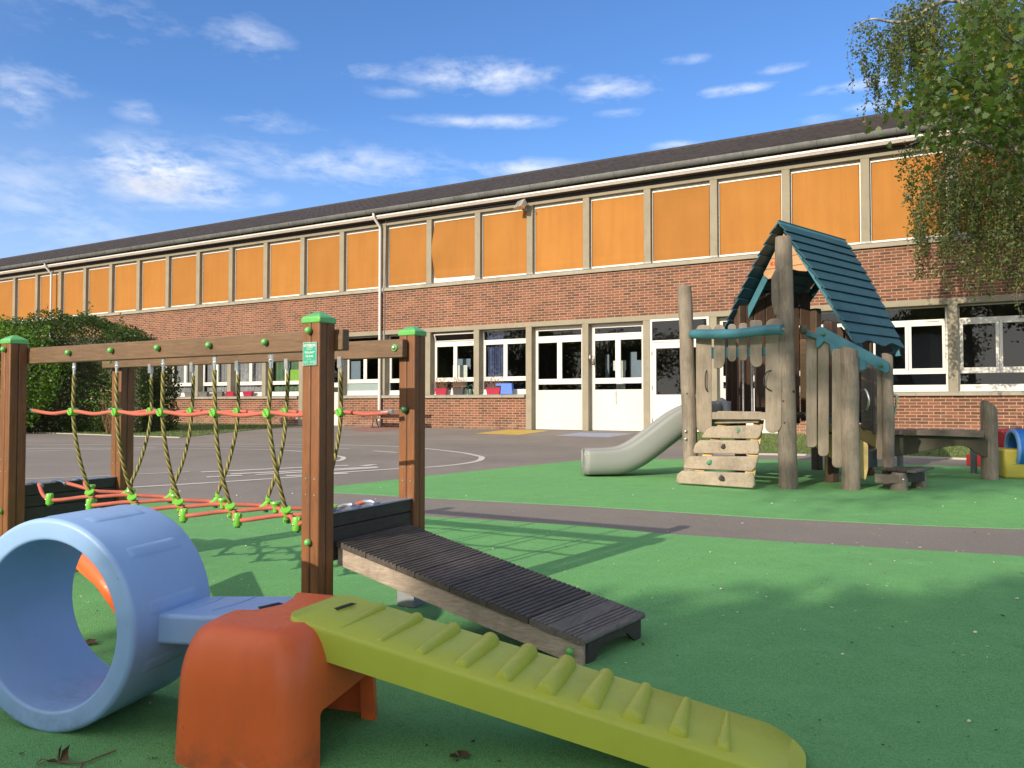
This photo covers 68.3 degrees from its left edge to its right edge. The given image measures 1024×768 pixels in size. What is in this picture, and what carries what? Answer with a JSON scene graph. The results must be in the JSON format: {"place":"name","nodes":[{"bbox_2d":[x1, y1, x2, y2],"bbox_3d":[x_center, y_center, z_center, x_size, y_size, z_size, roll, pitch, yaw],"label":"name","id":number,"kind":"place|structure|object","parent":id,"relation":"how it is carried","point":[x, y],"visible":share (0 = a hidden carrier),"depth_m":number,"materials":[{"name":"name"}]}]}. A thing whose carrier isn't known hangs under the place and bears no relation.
{"place":"outdoors","nodes":[
{"label":"outdoors","id":0,"kind":"place"},
{"bbox_2d":[51,422,301,436],"bbox_3d":[-17.355,1.699,30.635,25.071,0.012,10.062,-1,-2,29],"label":"turf base","id":1,"kind":"object","parent":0,"point":[228,428],"visible":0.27,"depth_m":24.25,"materials":[{"name":"green plant"}]},
{"bbox_2d":[75,372,149,433],"bbox_3d":[-11.980,0.627,22.644,2.064,2.004,1.840,0,-2,0],"label":"rose bush","id":2,"kind":"object","parent":1,"relation":"on","point":[107,424],"visible":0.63,"depth_m":22.56,"materials":[{"name":"green plant"}]},
{"bbox_2d":[0,0,1022,257],"label":"sky","id":3,"kind":"structure","parent":0,"point":[119,119],"materials":[{"name":"blue"}]},
{"bbox_2d":[25,426,1023,555],"bbox_3d":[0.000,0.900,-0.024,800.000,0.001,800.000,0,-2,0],"label":"ground","id":4,"kind":"structure","parent":0,"point":[497,451],"depth_m":9.76,"materials":[{"name":"grey asphalt"}]},
{"bbox_2d":[0,314,71,428],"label":"shrub","id":5,"kind":"object","parent":4,"relation":"on","point":[35,342],"visible":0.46,"depth_m":22.59,"materials":[{"name":"green plant"}]},
{"bbox_2d":[0,301,183,432],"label":"hedge","id":6,"kind":"object","parent":4,"relation":"on","point":[90,373],"visible":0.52,"depth_m":23.73,"materials":[{"name":"green plant"}]},
{"bbox_2d":[28,432,181,437],"bbox_3d":[-13.084,1.487,22.552,9.927,0.030,0.222,-1,-2,31],"label":"kerb edging","id":7,"kind":"object","parent":4,"relation":"on","point":[102,434],"visible":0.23,"depth_m":21.82,"materials":[{"name":"concrete"}]},
{"bbox_2d":[28,444,484,487],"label":"ground markings","id":8,"kind":"object","parent":4,"relation":"on","point":[481,458],"visible":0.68,"depth_m":10.31,"materials":[{"name":"white paint"}]},
{"bbox_2d":[344,427,398,430],"bbox_3d":[-4.882,1.613,27.308,1.975,0.001,5.643,0,-2,0],"label":"red ground paint","id":9,"kind":"object","parent":4,"relation":"on","point":[375,428],"visible":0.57,"depth_m":26.91,"materials":[{"name":"red paint"}]},
{"bbox_2d":[365,410,398,427],"bbox_3d":[-4.402,1.320,28.333,2.420,0.672,0.520,-1,-2,28],"label":"bench","id":10,"kind":"object","parent":9,"relation":"on","point":[395,412],"visible":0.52,"depth_m":28.57,"materials":[{"name":"brown wood"}]},
{"bbox_2d":[475,430,543,434],"bbox_3d":[0.067,1.528,24.067,1.646,0.001,4.355,0,-2,16],"label":"yellow ground paint","id":11,"kind":"object","parent":4,"relation":"on","point":[513,432],"visible":1,"depth_m":23.61,"materials":[{"name":"yellow paint"}]},
{"bbox_2d":[0,502,1023,767],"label":"rubber play surface","id":12,"kind":"object","parent":4,"relation":"on","point":[866,694],"visible":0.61,"depth_m":2.79,"materials":[{"name":"green rubber"}]},
{"bbox_2d":[47,745,69,761],"bbox_3d":[-1.134,0.925,1.889,0.048,0.030,0.037,1,-2,-26],"label":"dead leaf","id":13,"kind":"object","parent":12,"relation":"on","point":[64,755],"visible":1,"depth_m":1.88,"materials":[{"name":"brown plant"}]},
{"bbox_2d":[36,750,115,767],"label":"twig","id":14,"kind":"object","parent":12,"relation":"on","point":[81,763],"visible":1,"depth_m":1.88,"materials":[{"name":"brown wood"}]},
{"bbox_2d":[85,639,96,643],"bbox_3d":[-1.580,0.960,2.804,0.082,0.010,0.088,0,-2,-15],"label":"dead leaf","id":15,"kind":"object","parent":12,"relation":"on","point":[88,641],"visible":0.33,"depth_m":2.82,"materials":[{"name":"brown plant"}]},
{"bbox_2d":[76,553,115,614],"bbox_3d":[-1.655,0.712,3.022,0.896,0.289,0.289,-1,-2,43],"label":"play slide","id":16,"kind":"object","parent":12,"relation":"on","point":[87,569],"visible":0.24,"depth_m":2.72,"materials":[{"name":"orange plastic"}]},
{"bbox_2d":[0,504,293,732],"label":"play tunnel","id":17,"kind":"structure","parent":12,"relation":"on","point":[58,674],"depth_m":2.15,"materials":[{"name":"blue plastic"}]},
{"bbox_2d":[175,592,377,767],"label":"play block","id":18,"kind":"object","parent":12,"relation":"on","point":[262,688],"depth_m":1.85,"materials":[{"name":"orange plastic"}]},
{"bbox_2d":[0,312,644,664],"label":"rope bridge","id":19,"kind":"structure","parent":12,"relation":"on","point":[394,543],"depth_m":3.13,"materials":[{"name":"brown wood"}]},
{"bbox_2d":[449,750,470,756],"bbox_3d":[-0.132,0.936,1.908,0.056,0.010,0.039,1,-2,-40],"label":"dead leaf","id":20,"kind":"object","parent":12,"relation":"on","point":[462,753],"visible":1,"depth_m":1.91,"materials":[{"name":"brown plant"}]},
{"bbox_2d":[12,473,1022,761],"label":"leaf litter","id":21,"kind":"object","parent":12,"relation":"on","point":[642,643],"visible":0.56,"depth_m":2.13,"materials":[{"name":"brown plant"}]},
{"bbox_2d":[290,595,805,767],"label":"play ramp","id":22,"kind":"structure","parent":12,"relation":"on","point":[568,698],"depth_m":1.89,"materials":[{"name":"plastic"}]},
{"bbox_2d":[149,487,1018,721],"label":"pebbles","id":23,"kind":"object","parent":12,"relation":"on","point":[968,720],"visible":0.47,"depth_m":3.64,"materials":[{"name":"grey stone"}]},
{"bbox_2d":[0,104,1023,435],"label":"school building","id":24,"kind":"structure","parent":4,"relation":"on","point":[550,294],"depth_m":26.34,"materials":[{"name":"brown brick"}]},
{"bbox_2d":[0,279,12,320],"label":"window","id":25,"kind":"structure","parent":24,"relation":"in","point":[6,286],"depth_m":42.26,"materials":[{"name":"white paint"}]},
{"bbox_2d":[17,276,34,320],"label":"window","id":26,"kind":"structure","parent":24,"relation":"in","point":[26,285],"depth_m":41.35,"materials":[{"name":"white paint"}]},
{"bbox_2d":[40,273,58,318],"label":"window","id":27,"kind":"structure","parent":24,"relation":"in","point":[44,279],"depth_m":40.38,"materials":[{"name":"white paint"}]},
{"bbox_2d":[63,269,82,315],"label":"window","id":28,"kind":"structure","parent":24,"relation":"in","point":[73,280],"depth_m":39.29,"materials":[{"name":"white paint"}]},
{"bbox_2d":[88,266,108,314],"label":"window","id":29,"kind":"structure","parent":24,"relation":"in","point":[98,296],"depth_m":38.26,"materials":[{"name":"white paint"}]},
{"bbox_2d":[114,262,136,311],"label":"window","id":30,"kind":"structure","parent":24,"relation":"in","point":[126,273],"depth_m":37.25,"materials":[{"name":"white paint"}]},
{"bbox_2d":[142,258,165,309],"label":"window","id":31,"kind":"structure","parent":24,"relation":"in","point":[154,270],"depth_m":36.24,"materials":[{"name":"white paint"}]},
{"bbox_2d":[171,253,195,306],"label":"window","id":32,"kind":"structure","parent":24,"relation":"in","point":[183,278],"depth_m":35.22,"materials":[{"name":"white paint"}]},
{"bbox_2d":[172,365,194,396],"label":"window","id":33,"kind":"structure","parent":24,"relation":"in","point":[184,374],"depth_m":35.36,"materials":[{"name":"grey glass"}]},
{"bbox_2d":[184,392,190,396],"bbox_3d":[-14.810,0.470,34.673,0.574,0.208,0.174,-1,-2,28],"label":"planter","id":34,"kind":"object","parent":24,"relation":"on","point":[187,394],"visible":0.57,"depth_m":34.63,"materials":[{"name":"grey plastic"}]},
{"bbox_2d":[198,392,209,395],"bbox_3d":[-13.975,0.458,34.221,0.644,0.208,0.174,-1,-2,28],"label":"planter","id":35,"kind":"object","parent":24,"relation":"on","point":[203,393],"visible":1,"depth_m":34.13,"materials":[{"name":"grey plastic"}]},
{"bbox_2d":[203,364,226,395],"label":"window","id":36,"kind":"structure","parent":24,"relation":"in","point":[221,369],"depth_m":34.27,"materials":[{"name":"white paint"}]},
{"bbox_2d":[202,249,228,303],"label":"window","id":37,"kind":"structure","parent":24,"relation":"in","point":[215,264],"depth_m":34.21,"materials":[{"name":"white paint"}]},
{"bbox_2d":[225,391,235,395],"bbox_3d":[-12.437,0.436,33.386,0.544,0.208,0.174,-1,-2,28],"label":"planter","id":38,"kind":"object","parent":24,"relation":"on","point":[230,393],"visible":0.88,"depth_m":33.29,"materials":[{"name":"plastic"}]},
{"bbox_2d":[242,391,254,395],"bbox_3d":[-11.470,0.423,32.862,0.584,0.208,0.174,-1,-2,28],"label":"planter","id":39,"kind":"object","parent":24,"relation":"on","point":[248,393],"visible":1,"depth_m":32.77,"materials":[{"name":"plastic"}]},
{"bbox_2d":[235,363,261,395],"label":"window","id":40,"kind":"structure","parent":24,"relation":"in","point":[250,373],"depth_m":33.25,"materials":[{"name":"grey glass"}]},
{"bbox_2d":[235,244,263,300],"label":"window","id":41,"kind":"structure","parent":24,"relation":"in","point":[248,259],"depth_m":33.19,"materials":[{"name":"white paint"}]},
{"bbox_2d":[270,239,299,297],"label":"window","id":42,"kind":"structure","parent":24,"relation":"in","point":[284,255],"depth_m":32.16,"materials":[{"name":"white paint"}]},
{"bbox_2d":[272,362,298,395],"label":"window","id":43,"kind":"structure","parent":24,"relation":"in","point":[280,373],"depth_m":32.24,"materials":[{"name":"white paint"}]},
{"bbox_2d":[307,233,339,294],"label":"window","id":44,"kind":"structure","parent":24,"relation":"in","point":[322,251],"depth_m":31.14,"materials":[{"name":"white paint"}]},
{"bbox_2d":[334,383,337,425],"bbox_3d":[-7.707,-0.077,31.125,1.900,3.563,0.084,-1,-2,28],"label":"door","id":45,"kind":"structure","parent":24,"relation":"in","point":[335,384],"depth_m":30.78,"materials":[{"name":"white paint"}]},
{"bbox_2d":[347,336,377,394],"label":"window","id":46,"kind":"structure","parent":24,"relation":"in","point":[355,386],"depth_m":30.28,"materials":[{"name":"white paint"}]},
{"bbox_2d":[346,227,381,290],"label":"window","id":47,"kind":"structure","parent":24,"relation":"in","point":[362,246],"depth_m":30.15,"materials":[{"name":"white paint"}]},
{"bbox_2d":[389,335,398,394],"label":"window","id":48,"kind":"structure","parent":24,"relation":"in","point":[391,392],"depth_m":29.47,"materials":[{"name":"white paint"}]},
{"bbox_2d":[388,221,425,286],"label":"window","id":49,"kind":"structure","parent":24,"relation":"in","point":[407,242],"depth_m":29.12,"materials":[{"name":"white paint"}]},
{"bbox_2d":[433,377,449,394],"bbox_3d":[-2.558,0.067,28.047,0.858,0.666,0.262,-1,-2,28],"label":"planter","id":50,"kind":"object","parent":24,"relation":"on","point":[442,389],"visible":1,"depth_m":28.02,"materials":[{"name":"plastic"}]},
{"bbox_2d":[432,214,474,282],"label":"window","id":51,"kind":"structure","parent":24,"relation":"in","point":[453,241],"depth_m":28.09,"materials":[{"name":"white paint"}]},
{"bbox_2d":[433,331,473,394],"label":"window","id":52,"kind":"structure","parent":24,"relation":"in","point":[460,366],"depth_m":28.25,"materials":[{"name":"white paint"}]},
{"bbox_2d":[451,377,466,394],"bbox_3d":[-1.892,0.054,27.668,0.763,0.672,0.313,-1,-2,28],"label":"planter","id":53,"kind":"object","parent":24,"relation":"on","point":[459,391],"visible":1,"depth_m":27.66,"materials":[{"name":"grey plastic"}]},
{"bbox_2d":[465,385,473,394],"bbox_3d":[-1.547,0.198,27.462,0.370,0.374,0.200,-1,-2,28],"label":"planter","id":54,"kind":"object","parent":24,"relation":"on","point":[470,391],"visible":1,"depth_m":27.37,"materials":[{"name":"green plastic"}]},
{"bbox_2d":[484,376,502,393],"bbox_3d":[-0.682,0.024,26.966,0.847,0.695,0.299,-1,-2,28],"label":"planter","id":55,"kind":"object","parent":24,"relation":"on","point":[493,390],"visible":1,"depth_m":26.96,"materials":[{"name":"plastic"}]},
{"bbox_2d":[482,207,526,278],"bbox_3d":[-0.230,-5.031,27.084,1.900,2.400,0.108,-1,-2,28],"label":"window","id":56,"kind":"structure","parent":24,"relation":"in","point":[504,233],"depth_m":27.07,"materials":[{"name":"white paint"}]},
{"bbox_2d":[483,328,525,393],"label":"window","id":57,"kind":"structure","parent":24,"relation":"in","point":[497,345],"depth_m":27.35,"materials":[{"name":"white paint"}]},
{"bbox_2d":[496,383,513,393],"bbox_3d":[-0.260,0.173,26.741,0.689,0.385,0.190,-1,-2,26],"label":"crate","id":58,"kind":"object","parent":24,"relation":"on","point":[507,388],"visible":1,"depth_m":26.61,"materials":[{"name":"blue plastic"}]},
{"bbox_2d":[534,199,582,273],"bbox_3d":[1.640,-5.058,26.071,1.900,2.400,0.108,-1,-2,28],"label":"window","id":59,"kind":"structure","parent":24,"relation":"in","point":[558,227],"depth_m":26.04,"materials":[{"name":"white paint"}]},
{"bbox_2d":[535,325,581,429],"bbox_3d":[1.654,-0.210,26.052,1.900,3.563,0.084,-1,-2,28],"label":"door","id":60,"kind":"structure","parent":24,"relation":"in","point":[554,409],"depth_m":26.04,"materials":[{"name":"white paint"}]},
{"bbox_2d":[591,322,642,430],"bbox_3d":[3.718,-0.227,25.392,1.900,3.563,0.957,-1,-2,28],"label":"door","id":61,"kind":"structure","parent":24,"relation":"in","point":[620,409],"depth_m":25.06,"materials":[{"name":"white paint"}]},
{"bbox_2d":[591,191,643,268],"bbox_3d":[3.512,-5.084,25.056,1.900,2.400,0.107,-1,-2,28],"label":"window","id":62,"kind":"structure","parent":24,"relation":"in","point":[617,221],"depth_m":25.02,"materials":[{"name":"white paint"}]},
{"bbox_2d":[650,317,708,431],"bbox_3d":[5.264,-0.286,23.777,1.880,3.580,0.094,-1,-2,28],"label":"door","id":63,"kind":"structure","parent":24,"relation":"in","point":[660,404],"depth_m":24.08,"materials":[{"name":"white paint"}]},
{"bbox_2d":[652,182,709,262],"bbox_3d":[5.384,-5.111,24.043,1.900,2.400,0.106,-1,-2,28],"label":"window","id":64,"kind":"structure","parent":24,"relation":"in","point":[680,214],"depth_m":24.00,"materials":[{"name":"orange paint"}]},
{"bbox_2d":[719,317,777,433],"bbox_3d":[7.273,-0.290,23.005,1.900,3.563,0.084,-1,-2,28],"label":"door","id":65,"kind":"structure","parent":24,"relation":"in","point":[722,391],"depth_m":23.37,"materials":[{"name":"white paint"}]},
{"bbox_2d":[718,172,781,256],"bbox_3d":[7.259,-5.137,23.029,1.900,2.400,0.100,-1,-2,28],"label":"window","id":66,"kind":"structure","parent":24,"relation":"in","point":[749,207],"depth_m":23.03,"materials":[{"name":"orange paint"}]},
{"bbox_2d":[799,312,844,329],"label":"window","id":67,"kind":"structure","parent":24,"relation":"in","point":[838,325],"depth_m":21.94,"materials":[{"name":"white paint"}]},
{"bbox_2d":[790,161,860,244],"bbox_3d":[9.131,-5.164,22.014,1.900,2.400,0.100,-1,-2,28],"label":"window","id":68,"kind":"structure","parent":24,"relation":"in","point":[826,199],"depth_m":21.93,"materials":[{"name":"orange paint"}]},
{"bbox_2d":[869,149,947,242],"bbox_3d":[11.005,-5.191,20.995,1.900,2.400,0.105,-1,-2,28],"label":"window","id":69,"kind":"structure","parent":24,"relation":"in","point":[888,219],"depth_m":21.15,"materials":[{"name":"white paint"}]},
{"bbox_2d":[873,306,947,391],"bbox_3d":[11.011,-0.955,20.980,1.900,2.339,0.130,-1,-2,28],"label":"window","id":70,"kind":"structure","parent":24,"relation":"in","point":[908,324],"depth_m":20.82,"materials":[{"name":"white paint"}]},
{"bbox_2d":[957,138,1023,234],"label":"window","id":71,"kind":"structure","parent":24,"relation":"in","point":[1018,138],"depth_m":20.11,"materials":[{"name":"white paint"}]},
{"bbox_2d":[957,301,1023,390],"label":"window","id":72,"kind":"structure","parent":24,"relation":"in","point":[998,320],"depth_m":20.01,"materials":[{"name":"white paint"}]},
{"bbox_2d":[60,458,1011,664],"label":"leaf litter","id":73,"kind":"object","parent":4,"relation":"on","point":[658,560],"visible":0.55,"depth_m":4.04,"materials":[{"name":"brown plant"}]},
{"bbox_2d":[555,432,627,436],"bbox_3d":[2.338,1.471,21.886,1.788,0.001,3.039,-1,-2,24],"label":"blue ground paint","id":74,"kind":"object","parent":4,"relation":"on","point":[580,434],"visible":1,"depth_m":22.07,"materials":[{"name":"paint"}]},
{"bbox_2d":[334,459,1023,528],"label":"rubber play surface","id":75,"kind":"object","parent":4,"relation":"on","point":[957,492],"visible":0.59,"depth_m":7.55,"materials":[{"name":"green rubber"}]},
{"bbox_2d":[581,220,933,490],"bbox_3d":[2.918,-0.455,9.329,4.067,3.200,3.334,0,-2,0],"label":"playhouse","id":76,"kind":"object","parent":75,"relation":"on","point":[835,387],"visible":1,"depth_m":8.52,"materials":[{"name":"brown wood"}]},
{"bbox_2d":[894,400,998,479],"bbox_3d":[5.270,0.676,9.454,1.229,0.945,1.012,0,-2,17],"label":"play bench","id":77,"kind":"object","parent":75,"relation":"on","point":[982,442],"visible":0.91,"depth_m":8.98,"materials":[{"name":"brown wood"}]},
{"bbox_2d":[966,454,980,466],"bbox_3d":[6.707,1.101,10.877,0.120,0.170,0.311,0,-2,-10],"label":"play block","id":78,"kind":"object","parent":75,"relation":"on","point":[968,460],"depth_m":10.92,"materials":[{"name":"red plastic"}]},
{"bbox_2d":[998,447,1023,478],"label":"play block","id":79,"kind":"object","parent":75,"relation":"on","point":[1008,467],"depth_m":9.07,"materials":[{"name":"yellow plastic"}]},
{"bbox_2d":[1004,429,1023,463],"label":"play tunnel","id":80,"kind":"structure","parent":79,"relation":"attached to","point":[1014,438],"depth_m":9.06,"materials":[{"name":"blue plastic"}]},
{"bbox_2d":[998,428,1023,446],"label":"play block","id":81,"kind":"object","parent":75,"relation":"on","point":[1001,434],"depth_m":9.50,"materials":[{"name":"red plastic"}]},
{"bbox_2d":[746,453,965,459],"bbox_3d":[5.844,1.227,12.812,5.191,0.040,0.297,-1,-2,22],"label":"kerb edging","id":82,"kind":"object","parent":4,"relation":"on","point":[955,458],"visible":0.25,"depth_m":12.49,"materials":[{"name":"stone"}]},
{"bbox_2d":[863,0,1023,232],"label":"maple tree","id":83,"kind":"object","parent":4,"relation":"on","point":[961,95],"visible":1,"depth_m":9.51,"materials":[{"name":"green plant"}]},
{"bbox_2d":[680,432,969,457],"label":"grass","id":84,"kind":"structure","parent":0,"point":[801,445],"depth_m":14.81,"materials":[{"name":"green plant"}]},
{"bbox_2d":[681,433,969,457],"bbox_3d":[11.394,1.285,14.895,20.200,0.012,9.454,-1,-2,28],"label":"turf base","id":85,"kind":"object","parent":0,"point":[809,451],"visible":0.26,"depth_m":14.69,"materials":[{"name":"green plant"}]},
{"bbox_2d":[846,0,1023,317],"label":"birch tree","id":86,"kind":"object","parent":85,"relation":"on","point":[961,194],"visible":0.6,"depth_m":16.11,"materials":[{"name":"green plant"}]}
]}

